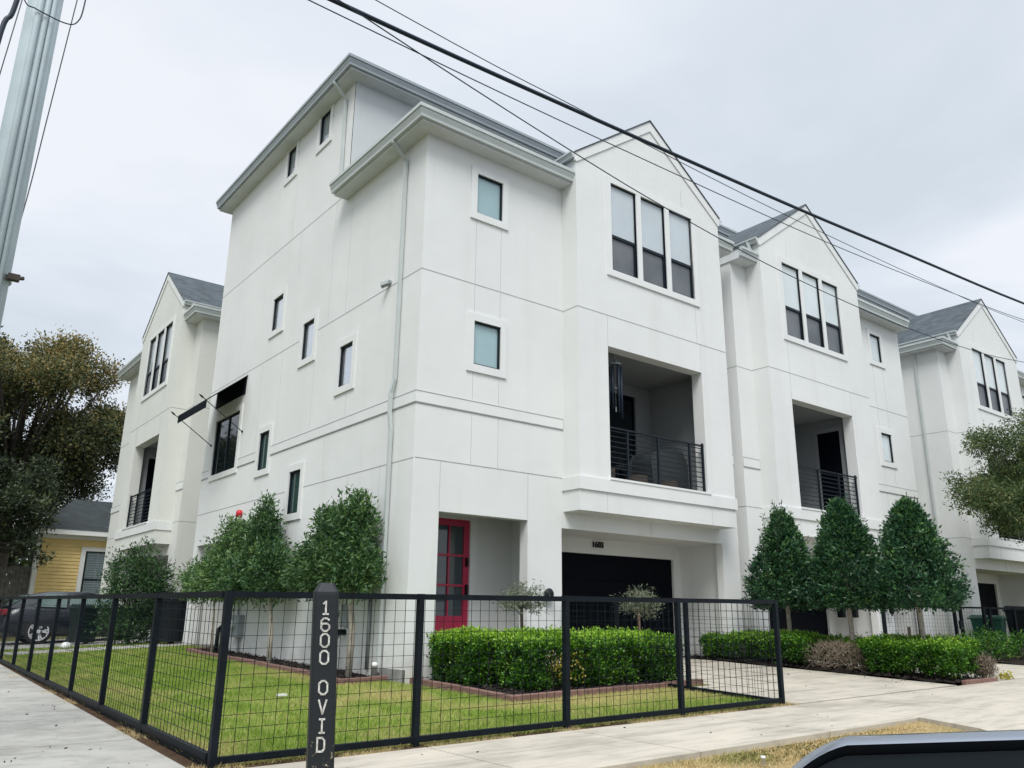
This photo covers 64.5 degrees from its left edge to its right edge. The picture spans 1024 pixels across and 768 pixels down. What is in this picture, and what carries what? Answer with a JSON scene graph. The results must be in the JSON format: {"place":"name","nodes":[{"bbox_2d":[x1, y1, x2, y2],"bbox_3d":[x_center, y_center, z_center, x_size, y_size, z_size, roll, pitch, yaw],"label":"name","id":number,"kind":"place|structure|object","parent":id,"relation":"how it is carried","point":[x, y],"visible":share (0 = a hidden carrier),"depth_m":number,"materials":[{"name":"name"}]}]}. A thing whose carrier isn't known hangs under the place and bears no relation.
{"place":"outdoors","nodes":[
{"label":"outdoors","id":0,"kind":"place"},
{"bbox_2d":[0,0,19,43],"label":"overhead cable","id":1,"kind":"object","parent":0,"point":[9,16],"visible":1,"depth_m":7.52,"materials":[{"name":"black rubber"}]},
{"bbox_2d":[0,0,22,73],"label":"overhead cable","id":2,"kind":"object","parent":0,"point":[11,36],"visible":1,"depth_m":7.62,"materials":[{"name":"metal"}]},
{"bbox_2d":[22,0,77,215],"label":"overhead cable","id":3,"kind":"object","parent":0,"point":[49,108],"visible":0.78,"depth_m":8.92,"materials":[{"name":"rubber"}]},
{"bbox_2d":[0,637,148,649],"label":"driveway","id":4,"kind":"structure","parent":0,"point":[99,641],"depth_m":22.26,"materials":[{"name":"concrete"}]},
{"bbox_2d":[0,592,151,643],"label":"parked car","id":5,"kind":"object","parent":4,"relation":"on","point":[46,615],"visible":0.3,"depth_m":22.59,"materials":[{"name":"grey paint"}]},
{"bbox_2d":[66,604,102,642],"bbox_3d":[-11.613,6.508,21.999,0.740,1.046,0.636,-13,-21,39],"label":"wheelie bin","id":6,"kind":"object","parent":4,"relation":"on","point":[86,624],"visible":0.54,"depth_m":21.81,"materials":[{"name":"black plastic"}]},
{"bbox_2d":[0,664,185,767],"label":"side sidewalk","id":7,"kind":"structure","parent":0,"point":[26,740],"depth_m":7.29,"materials":[{"name":"concrete"}]},
{"bbox_2d":[0,663,238,767],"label":"side dirt strip","id":8,"kind":"object","parent":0,"point":[171,755],"visible":0.28,"depth_m":7.49,"materials":[{"name":"brown soil"}]},
{"bbox_2d":[5,673,147,738],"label":"side edge grass","id":9,"kind":"structure","parent":8,"relation":"on","point":[50,691],"depth_m":7.85,"materials":[{"name":"plant"}]},
{"bbox_2d":[184,701,798,767],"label":"edge grass","id":10,"kind":"structure","parent":8,"relation":"on","point":[466,740],"depth_m":7.44,"materials":[{"name":"plant"}]},
{"bbox_2d":[3,642,780,767],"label":"lawn","id":11,"kind":"structure","parent":0,"point":[363,724],"depth_m":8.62,"materials":[{"name":"green plant"}]},
{"bbox_2d":[4,643,213,655],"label":"garden walk","id":12,"kind":"structure","parent":11,"relation":"on","point":[121,647],"depth_m":19.50,"materials":[{"name":"concrete"}]},
{"bbox_2d":[157,598,186,642],"bbox_3d":[-8.804,6.093,20.966,0.658,1.176,0.583,-10,-19,33],"label":"wheelie bin","id":13,"kind":"object","parent":12,"relation":"on","point":[170,603],"visible":0.52,"depth_m":20.76,"materials":[{"name":"black plastic"}]},
{"bbox_2d":[84,536,181,645],"bbox_3d":[-9.865,5.509,21.405,1.804,3.073,2.128,-7,-18,26],"label":"shrub","id":14,"kind":"object","parent":11,"relation":"on","point":[139,579],"visible":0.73,"depth_m":21.23,"materials":[{"name":"green plant"}]},
{"bbox_2d":[197,648,983,694],"bbox_3d":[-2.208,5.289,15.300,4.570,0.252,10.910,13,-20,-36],"label":"mulch bed","id":15,"kind":"object","parent":11,"relation":"on","point":[340,672],"visible":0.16,"depth_m":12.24,"materials":[{"name":"brown wood"}]},
{"bbox_2d":[172,513,252,651],"bbox_3d":[-6.721,4.545,18.272,1.285,3.059,3.999,13,-20,-36],"label":"laurel tree","id":16,"kind":"object","parent":15,"relation":"in","point":[199,577],"visible":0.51,"depth_m":17.79,"materials":[{"name":"green plant"}]},
{"bbox_2d":[211,489,299,662],"bbox_3d":[-5.100,3.811,16.207,1.286,3.506,3.242,13,-20,-36],"label":"laurel tree","id":17,"kind":"object","parent":15,"relation":"in","point":[260,561],"visible":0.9,"depth_m":16.05,"materials":[{"name":"green plant"}]},
{"bbox_2d":[274,483,388,677],"bbox_3d":[-3.075,3.347,13.749,1.340,3.214,3.322,13,-20,-36],"label":"laurel tree","id":18,"kind":"object","parent":15,"relation":"on","point":[338,548],"visible":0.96,"depth_m":13.31,"materials":[{"name":"green plant"}]},
{"bbox_2d":[492,577,550,629],"bbox_3d":[0.164,3.840,12.525,0.900,1.683,1.092,-3,-16,13],"label":"olive tree","id":19,"kind":"object","parent":15,"relation":"on","point":[521,605],"visible":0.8,"depth_m":12.49,"materials":[{"name":"green plant"}]},
{"bbox_2d":[426,623,685,690],"bbox_3d":[0.741,4.240,12.628,3.813,1.018,2.405,13,-20,-36],"label":"hedge","id":20,"kind":"object","parent":15,"relation":"on","point":[463,635],"visible":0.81,"depth_m":11.81,"materials":[{"name":"green plant"}]},
{"bbox_2d":[610,583,664,630],"bbox_3d":[2.164,4.233,13.899,0.989,1.625,0.962,-1,-16,6],"label":"olive tree","id":21,"kind":"object","parent":15,"relation":"on","point":[634,610],"visible":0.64,"depth_m":14.01,"materials":[{"name":"green plant"}]},
{"bbox_2d":[0,634,1023,764],"bbox_3d":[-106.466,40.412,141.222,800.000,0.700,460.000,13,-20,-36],"label":"ground","id":22,"kind":"structure","parent":0,"point":[756,754],"depth_m":7.71,"materials":[{"name":"soil"}]},
{"bbox_2d":[0,566,31,636],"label":"board fence","id":23,"kind":"object","parent":22,"relation":"on","point":[21,577],"visible":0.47,"depth_m":29.87,"materials":[{"name":"brown wood"}]},
{"bbox_2d":[3,525,37,600],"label":"tree belt","id":24,"kind":"object","parent":22,"relation":"on","point":[22,560],"visible":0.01,"depth_m":59.58,"materials":[{"name":"green plant"}]},
{"bbox_2d":[0,0,63,328],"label":"utility pole","id":25,"kind":"object","parent":22,"relation":"on","point":[21,119],"visible":1,"depth_m":8.14,"materials":[{"name":"grey metal"}]},
{"bbox_2d":[24,0,85,24],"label":"overhead cable","id":26,"kind":"object","parent":25,"relation":"attached to","point":[57,19],"visible":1,"depth_m":8.51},
{"bbox_2d":[0,410,64,569],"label":"dark tree","id":27,"kind":"object","parent":22,"relation":"on","point":[26,492],"visible":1,"depth_m":28.99,"materials":[{"name":"green plant"}]},
{"bbox_2d":[0,324,129,584],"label":"oak tree","id":28,"kind":"object","parent":22,"relation":"on","point":[62,368],"visible":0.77,"depth_m":38.48,"materials":[{"name":"green plant"}]},
{"bbox_2d":[27,499,112,594],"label":"yellow house","id":29,"kind":"structure","parent":22,"relation":"on","point":[78,543],"depth_m":31.10,"materials":[{"name":"yellow wood"}]},
{"bbox_2d":[75,547,105,593],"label":"window","id":30,"kind":"structure","parent":29,"relation":"in","point":[91,563],"depth_m":31.26,"materials":[{"name":"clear glass"}]},
{"bbox_2d":[99,272,223,642],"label":"townhouse","id":31,"kind":"structure","parent":22,"relation":"on","point":[167,369],"depth_m":24.59,"materials":[{"name":"grey paint"}]},
{"bbox_2d":[137,455,155,523],"bbox_3d":[-11.712,3.583,26.641,0.870,2.430,0.080,13,-20,-36],"label":"balcony door","id":32,"kind":"structure","parent":31,"relation":"in","point":[149,468],"depth_m":26.55,"materials":[{"name":"grey paint"}]},
{"bbox_2d":[144,338,155,395],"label":"window","id":33,"kind":"structure","parent":31,"relation":"in","point":[151,358],"depth_m":26.93,"materials":[{"name":"glass"}]},
{"bbox_2d":[152,331,163,389],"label":"window","id":34,"kind":"structure","parent":31,"relation":"in","point":[158,358],"depth_m":26.24,"materials":[{"name":"glass"}]},
{"bbox_2d":[160,323,172,383],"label":"window","id":35,"kind":"structure","parent":31,"relation":"in","point":[164,368],"depth_m":25.54,"materials":[{"name":"glass"}]},
{"bbox_2d":[306,583,338,767],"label":"street marker post","id":36,"kind":"object","parent":22,"relation":"on","point":[320,751],"visible":1,"depth_m":4.52,"materials":[{"name":"black paint"}]},
{"bbox_2d":[0,591,784,767],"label":"fence","id":37,"kind":"object","parent":22,"relation":"on","point":[209,758],"visible":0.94,"depth_m":8.20,"materials":[{"name":"black metal"}]},
{"bbox_2d":[186,647,703,703],"bbox_3d":[-2.971,4.971,14.110,11.776,0.374,3.592,-9,-19,31],"label":"bed edging","id":38,"kind":"object","parent":22,"relation":"on","point":[482,692],"visible":0.41,"depth_m":11.56,"materials":[{"name":"brick"}]},
{"bbox_2d":[182,52,745,684],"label":"townhouse","id":39,"kind":"structure","parent":22,"relation":"on","point":[444,396],"depth_m":16.22,"materials":[{"name":"grey paint"}]},
{"bbox_2d":[171,375,247,446],"bbox_3d":[-7.742,0.617,20.626,1.164,1.495,2.325,13,-20,-36],"label":"awning","id":40,"kind":"object","parent":39,"relation":"attached to","point":[232,392],"depth_m":20.72,"materials":[{"name":"black painted metal"}]},
{"bbox_2d":[214,625,220,650],"bbox_3d":[-6.550,5.747,18.233,0.128,0.670,0.285,-11,-20,36],"label":"gooseneck pipe","id":41,"kind":"object","parent":39,"relation":"attached to","point":[216,643],"visible":0.47,"depth_m":18.13,"materials":[{"name":"black plastic"}]},
{"bbox_2d":[208,403,243,481],"bbox_3d":[-7.287,1.532,20.743,0.108,1.740,2.030,13,-20,-36],"label":"window","id":42,"kind":"structure","parent":39,"relation":"in","point":[225,450],"depth_m":20.80,"materials":[{"name":"black glass"}]},
{"bbox_2d":[230,600,244,652],"bbox_3d":[-6.043,5.079,17.785,0.230,1.600,0.440,13,-20,-36],"label":"electric meter","id":43,"kind":"object","parent":39,"relation":"attached to","point":[238,626],"visible":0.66,"depth_m":17.61,"materials":[{"name":"grey metal"}]},
{"bbox_2d":[253,423,273,477],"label":"window","id":44,"kind":"structure","parent":39,"relation":"in","point":[265,433],"depth_m":18.63,"materials":[{"name":"white glass"}]},
{"bbox_2d":[268,285,287,339],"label":"window","id":45,"kind":"structure","parent":39,"relation":"in","point":[279,301],"depth_m":19.50,"materials":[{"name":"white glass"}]},
{"bbox_2d":[283,139,299,186],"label":"window","id":46,"kind":"structure","parent":39,"relation":"in","point":[292,157],"depth_m":20.64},
{"bbox_2d":[282,461,304,521],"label":"window","id":47,"kind":"structure","parent":39,"relation":"in","point":[296,480],"depth_m":16.85,"materials":[{"name":"green glass"}]},
{"bbox_2d":[297,310,318,368],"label":"window","id":48,"kind":"structure","parent":39,"relation":"in","point":[310,322],"depth_m":17.71,"materials":[{"name":"white glass"}]},
{"bbox_2d":[315,103,334,154],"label":"window","id":49,"kind":"structure","parent":39,"relation":"in","point":[326,120],"depth_m":19.19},
{"bbox_2d":[340,604,348,626],"bbox_3d":[-2.871,3.994,14.000,0.090,0.370,0.230,13,-20,-36],"label":"junction box","id":50,"kind":"object","parent":39,"relation":"attached to","point":[344,617],"visible":0.74,"depth_m":13.93,"materials":[{"name":"grey metal"}]},
{"bbox_2d":[333,332,357,396],"bbox_3d":[-3.230,-0.374,15.908,0.108,1.130,0.830,13,-20,-36],"label":"window","id":51,"kind":"structure","parent":39,"relation":"in","point":[347,347],"depth_m":15.96,"materials":[{"name":"clear glass"}]},
{"bbox_2d":[364,590,376,669],"bbox_3d":[-2.292,4.004,13.251,0.059,1.250,0.256,13,-20,-36],"label":"conduit","id":52,"kind":"object","parent":39,"relation":"attached to","point":[368,636],"visible":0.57,"depth_m":13.28,"materials":[{"name":"metal"}]},
{"bbox_2d":[435,513,476,633],"bbox_3d":[-1.141,3.661,14.530,1.140,2.640,0.100,13,-20,-36],"label":"front door","id":53,"kind":"structure","parent":39,"relation":"in","point":[456,550],"depth_m":14.74,"materials":[{"name":"red paint"}]},
{"bbox_2d":[466,311,506,378],"bbox_3d":[-0.472,-0.690,14.713,0.880,1.100,0.108,13,-20,-36],"label":"window","id":54,"kind":"structure","parent":39,"relation":"in","point":[486,344],"depth_m":14.73,"materials":[{"name":"teal glass"}]},
{"bbox_2d":[470,164,508,230],"bbox_3d":[-0.440,-3.545,15.531,0.880,1.100,0.108,13,-20,-36],"label":"window","id":55,"kind":"structure","parent":39,"relation":"in","point":[489,204],"depth_m":15.55,"materials":[{"name":"teal glass"}]},
{"bbox_2d":[608,358,622,417],"bbox_3d":[2.096,0.022,16.443,0.274,1.380,0.278,13,-20,-36],"label":"wind chime","id":56,"kind":"object","parent":39,"relation":"hanging from","point":[618,364],"visible":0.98,"depth_m":16.38,"materials":[{"name":"metal"}]},
{"bbox_2d":[562,552,673,653],"bbox_3d":[1.869,4.653,16.925,4.400,2.130,0.040,13,-20,-36],"label":"garage door","id":57,"kind":"structure","parent":39,"relation":"in","point":[582,574],"depth_m":17.22,"materials":[{"name":"black metal"}]},
{"bbox_2d":[611,185,636,277],"bbox_3d":[2.314,-3.205,17.134,0.770,1.990,0.078,13,-20,-36],"label":"window","id":58,"kind":"structure","parent":39,"relation":"in","point":[622,202],"depth_m":17.15,"materials":[{"name":"grey glass"}]},
{"bbox_2d":[609,387,640,478],"bbox_3d":[2.152,1.268,18.212,2.020,2.540,0.080,13,-20,-36],"label":"balcony door","id":59,"kind":"structure","parent":39,"relation":"in","point":[627,422],"depth_m":18.64,"materials":[{"name":"grey paint"}]},
{"bbox_2d":[626,475,647,482],"bbox_3d":[2.542,2.034,16.512,0.440,0.300,0.433,13,-20,-36],"label":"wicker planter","id":60,"kind":"object","parent":39,"relation":"on","point":[639,479],"visible":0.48,"depth_m":16.35,"materials":[{"name":"brown wicker"}]},
{"bbox_2d":[641,198,665,288],"bbox_3d":[3.030,-3.043,17.671,0.770,1.990,0.078,13,-20,-36],"label":"window","id":61,"kind":"structure","parent":39,"relation":"in","point":[653,250],"depth_m":17.69,"materials":[{"name":"grey glass"}]},
{"bbox_2d":[629,449,688,488],"bbox_3d":[3.191,1.957,17.600,1.181,1.060,0.620,13,-20,-36],"label":"covered grill","id":62,"kind":"object","parent":39,"relation":"on","point":[646,465],"visible":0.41,"depth_m":17.41,"materials":[{"name":"black fabric"}]},
{"bbox_2d":[669,211,693,298],"bbox_3d":[3.747,-2.881,18.209,0.770,1.990,0.078,13,-20,-36],"label":"window","id":63,"kind":"structure","parent":39,"relation":"in","point":[680,242],"depth_m":18.23,"materials":[{"name":"grey glass"}]},
{"bbox_2d":[674,685,833,704],"bbox_3d":[3.347,4.412,11.378,0.892,0.198,2.006,13,-20,-36],"label":"driveway side strip","id":64,"kind":"object","parent":22,"relation":"on","point":[796,699],"visible":0.31,"depth_m":11.23,"materials":[{"name":"concrete"}]},
{"bbox_2d":[624,719,965,767],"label":"verge","id":65,"kind":"structure","parent":22,"relation":"on","point":[932,729],"depth_m":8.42,"materials":[{"name":"brown plant"}]},
{"bbox_2d":[717,204,934,656],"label":"townhouse","id":66,"kind":"structure","parent":22,"relation":"on","point":[818,413],"depth_m":20.99,"materials":[{"name":"grey paint"}]},
{"bbox_2d":[782,264,802,339],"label":"window","id":67,"kind":"structure","parent":66,"relation":"in","point":[791,289],"depth_m":20.75,"materials":[{"name":"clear glass"}]},
{"bbox_2d":[769,570,828,636],"bbox_3d":[6.718,5.749,20.562,4.400,2.130,0.040,13,-20,-36],"label":"garage door","id":68,"kind":"structure","parent":66,"relation":"in","point":[817,621],"depth_m":21.16,"materials":[{"name":"black metal"}]},
{"bbox_2d":[802,273,823,347],"bbox_3d":[7.816,-1.922,21.250,0.770,1.970,0.078,13,-20,-36],"label":"window","id":69,"kind":"structure","parent":66,"relation":"in","point":[813,318],"depth_m":21.28,"materials":[{"name":"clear glass"}]},
{"bbox_2d":[812,426,849,509],"bbox_3d":[8.535,2.385,21.660,0.080,2.430,0.870,13,-20,-36],"label":"balcony door","id":70,"kind":"structure","parent":66,"relation":"in","point":[830,447],"depth_m":21.74,"materials":[{"name":"grey paint"}]},
{"bbox_2d":[822,282,842,354],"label":"window","id":71,"kind":"structure","parent":66,"relation":"in","point":[830,302],"depth_m":21.82,"materials":[{"name":"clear glass"}]},
{"bbox_2d":[866,327,885,368],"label":"window","id":72,"kind":"structure","parent":66,"relation":"in","point":[875,344],"depth_m":23.89,"materials":[{"name":"white glass"}]},
{"bbox_2d":[877,427,897,468],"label":"window","id":73,"kind":"structure","parent":66,"relation":"in","point":[887,452],"depth_m":23.07,"materials":[{"name":"white glass"}]},
{"bbox_2d":[683,656,974,682],"bbox_3d":[5.867,5.497,15.802,1.430,0.205,5.920,13,-20,-36],"label":"driveway mulch bed","id":74,"kind":"object","parent":22,"relation":"on","point":[862,673],"visible":0.33,"depth_m":14.87,"materials":[{"name":"brown soil"}]},
{"bbox_2d":[698,626,832,668],"bbox_3d":[5.206,5.391,16.725,1.562,0.776,2.773,13,-20,-36],"label":"hedge","id":75,"kind":"object","parent":74,"relation":"on","point":[796,640],"visible":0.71,"depth_m":16.22,"materials":[{"name":"green plant"}]},
{"bbox_2d":[741,499,836,666],"bbox_3d":[5.604,4.082,16.790,1.876,3.426,1.841,3,-16,-9],"label":"clipped tree","id":76,"kind":"object","parent":74,"relation":"on","point":[783,545],"visible":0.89,"depth_m":16.55,"materials":[{"name":"green plant"}]},
{"bbox_2d":[788,637,871,675],"bbox_3d":[6.049,5.041,15.096,1.147,0.697,2.057,13,-20,-36],"label":"dead shrub","id":77,"kind":"object","parent":74,"relation":"on","point":[838,659],"visible":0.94,"depth_m":15.01,"materials":[{"name":"brown plant"}]},
{"bbox_2d":[789,495,886,668],"bbox_3d":[6.513,3.849,15.764,1.822,3.418,1.813,13,-20,-36],"label":"clipped tree","id":78,"kind":"object","parent":74,"relation":"on","point":[843,535],"visible":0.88,"depth_m":15.55,"materials":[{"name":"green plant"}]},
{"bbox_2d":[816,631,866,668],"bbox_3d":[6.559,5.106,15.518,1.029,0.754,1.528,13,-20,-36],"label":"hedge","id":79,"kind":"object","parent":74,"relation":"on","point":[845,639],"visible":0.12,"depth_m":15.61,"materials":[{"name":"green plant"}]},
{"bbox_2d":[860,491,974,675],"bbox_3d":[7.246,3.616,14.675,1.833,3.374,1.851,13,-20,-36],"label":"clipped tree","id":80,"kind":"object","parent":74,"relation":"on","point":[914,544],"visible":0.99,"depth_m":14.43,"materials":[{"name":"green plant"}]},
{"bbox_2d":[855,631,980,682],"bbox_3d":[7.219,4.804,14.362,1.608,0.824,1.823,13,-20,-36],"label":"hedge","id":81,"kind":"object","parent":74,"relation":"on","point":[946,656],"visible":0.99,"depth_m":14.00,"materials":[{"name":"green plant"}]},
{"bbox_2d":[857,288,1023,652],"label":"townhouse","id":82,"kind":"structure","parent":22,"relation":"on","point":[951,392],"depth_m":26.43,"materials":[{"name":"grey paint"}]},
{"bbox_2d":[972,349,988,407],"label":"window","id":83,"kind":"structure","parent":82,"relation":"in","point":[976,355],"depth_m":27.09,"materials":[{"name":"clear glass"}]},
{"bbox_2d":[978,583,998,614],"bbox_3d":[15.141,7.655,26.879,4.400,2.130,0.040,13,-20,-36],"label":"garage door","id":84,"kind":"structure","parent":82,"relation":"in","point":[987,594],"depth_m":27.97,"materials":[{"name":"black metal"}]},
{"bbox_2d":[984,355,1000,411],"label":"window","id":85,"kind":"structure","parent":82,"relation":"in","point":[988,360],"depth_m":27.63,"materials":[{"name":"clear glass"}]},
{"bbox_2d":[996,360,1011,415],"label":"window","id":86,"kind":"structure","parent":82,"relation":"in","point":[1000,366],"depth_m":28.17,"materials":[{"name":"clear glass"}]},
{"bbox_2d":[881,606,1023,655],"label":"fence","id":87,"kind":"object","parent":22,"relation":"on","point":[955,619],"visible":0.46,"depth_m":22.18,"materials":[{"name":"black metal"}]},
{"bbox_2d":[915,655,1023,664],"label":"mulch bed","id":88,"kind":"object","parent":22,"relation":"on","point":[1015,660],"visible":0.11,"depth_m":19.14,"materials":[{"name":"brown soil"}]},
{"bbox_2d":[962,620,1021,659],"bbox_3d":[11.429,6.160,19.375,1.705,1.019,1.124,9,-18,-28],"label":"shrub","id":89,"kind":"object","parent":88,"relation":"on","point":[1000,649],"visible":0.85,"depth_m":19.23,"materials":[{"name":"green plant"}]},
{"bbox_2d":[993,628,1023,659],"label":"shrub","id":90,"kind":"object","parent":88,"relation":"on","point":[1021,649],"visible":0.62,"depth_m":19.99,"materials":[{"name":"green plant"}]},
{"bbox_2d":[919,701,1023,730],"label":"driveway apron","id":91,"kind":"object","parent":22,"relation":"on","point":[1008,716],"visible":0.33,"depth_m":8.95,"materials":[{"name":"concrete"}]},
{"bbox_2d":[961,677,996,684],"bbox_3d":[7.760,4.963,13.456,1.142,0.152,0.082,13,-20,-36],"label":"bed edging","id":92,"kind":"object","parent":22,"relation":"on","point":[977,681],"visible":0.51,"depth_m":13.36,"materials":[{"name":"brick"}]},
{"bbox_2d":[939,407,1023,545],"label":"street tree","id":93,"kind":"object","parent":22,"relation":"on","point":[998,496],"visible":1,"depth_m":21.31,"materials":[{"name":"green plant"}]},
{"bbox_2d":[969,652,999,677],"bbox_3d":[8.196,4.908,14.066,0.669,0.531,0.617,7,-17,-20],"label":"dead shrub","id":94,"kind":"object","parent":22,"relation":"on","point":[986,665],"visible":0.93,"depth_m":13.98,"materials":[{"name":"beige plant"}]},
{"bbox_2d":[967,615,1006,647],"bbox_3d":[13.630,7.140,23.207,0.929,1.046,0.848,-11,-20,36],"label":"wheelie bin","id":95,"kind":"object","parent":22,"relation":"on","point":[1001,619],"visible":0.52,"depth_m":22.99,"materials":[{"name":"green plastic"}]},
{"bbox_2d":[1002,606,1023,651],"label":"wheelie bin","id":96,"kind":"object","parent":22,"relation":"on","point":[1018,615],"visible":0.52,"depth_m":23.81,"materials":[{"name":"black plastic"}]},
{"bbox_2d":[0,0,1023,583],"label":"sky","id":97,"kind":"structure","parent":0,"point":[898,124],"materials":[{"name":"white"}]},
{"bbox_2d":[250,678,1023,767],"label":"front sidewalk","id":98,"kind":"structure","parent":0,"point":[634,745],"depth_m":7.69,"materials":[{"name":"concrete"}]},
{"bbox_2d":[308,0,1023,319],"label":"overhead cable","id":99,"kind":"object","parent":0,"point":[618,147],"visible":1,"depth_m":8.39,"materials":[{"name":"black rubber"}]},
{"bbox_2d":[661,481,677,487],"bbox_3d":[3.246,2.170,16.887,0.400,0.260,0.394,13,-20,-36],"label":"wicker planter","id":100,"kind":"object","parent":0,"point":[669,484],"visible":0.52,"depth_m":16.73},
{"bbox_2d":[327,0,1023,304],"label":"overhead cable","id":101,"kind":"object","parent":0,"point":[472,64],"visible":0.99,"depth_m":8.61,"materials":[{"name":"black rubber"}]},
{"bbox_2d":[338,0,1021,361],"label":"overhead cable","id":102,"kind":"object","parent":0,"point":[621,181],"visible":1,"depth_m":7.87,"materials":[{"name":"black rubber"}]},
{"bbox_2d":[375,0,1021,321],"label":"overhead cable","id":103,"kind":"object","parent":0,"point":[652,147],"visible":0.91,"depth_m":9.68,"materials":[{"name":"black rubber"}]},
{"bbox_2d":[672,658,956,699],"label":"driveway","id":104,"kind":"structure","parent":0,"point":[826,685],"depth_m":13.09,"materials":[{"name":"concrete"}]},
{"bbox_2d":[792,729,1023,767],"bbox_3d":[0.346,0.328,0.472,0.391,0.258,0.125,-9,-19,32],"label":"car","id":105,"kind":"object","parent":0,"point":[989,749],"visible":1,"depth_m":0.51,"materials":[{"name":"metal"}]},
{"bbox_2d":[809,658,1023,680],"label":"second driveway","id":106,"kind":"structure","parent":0,"point":[1017,671],"depth_m":16.20,"materials":[{"name":"concrete"}]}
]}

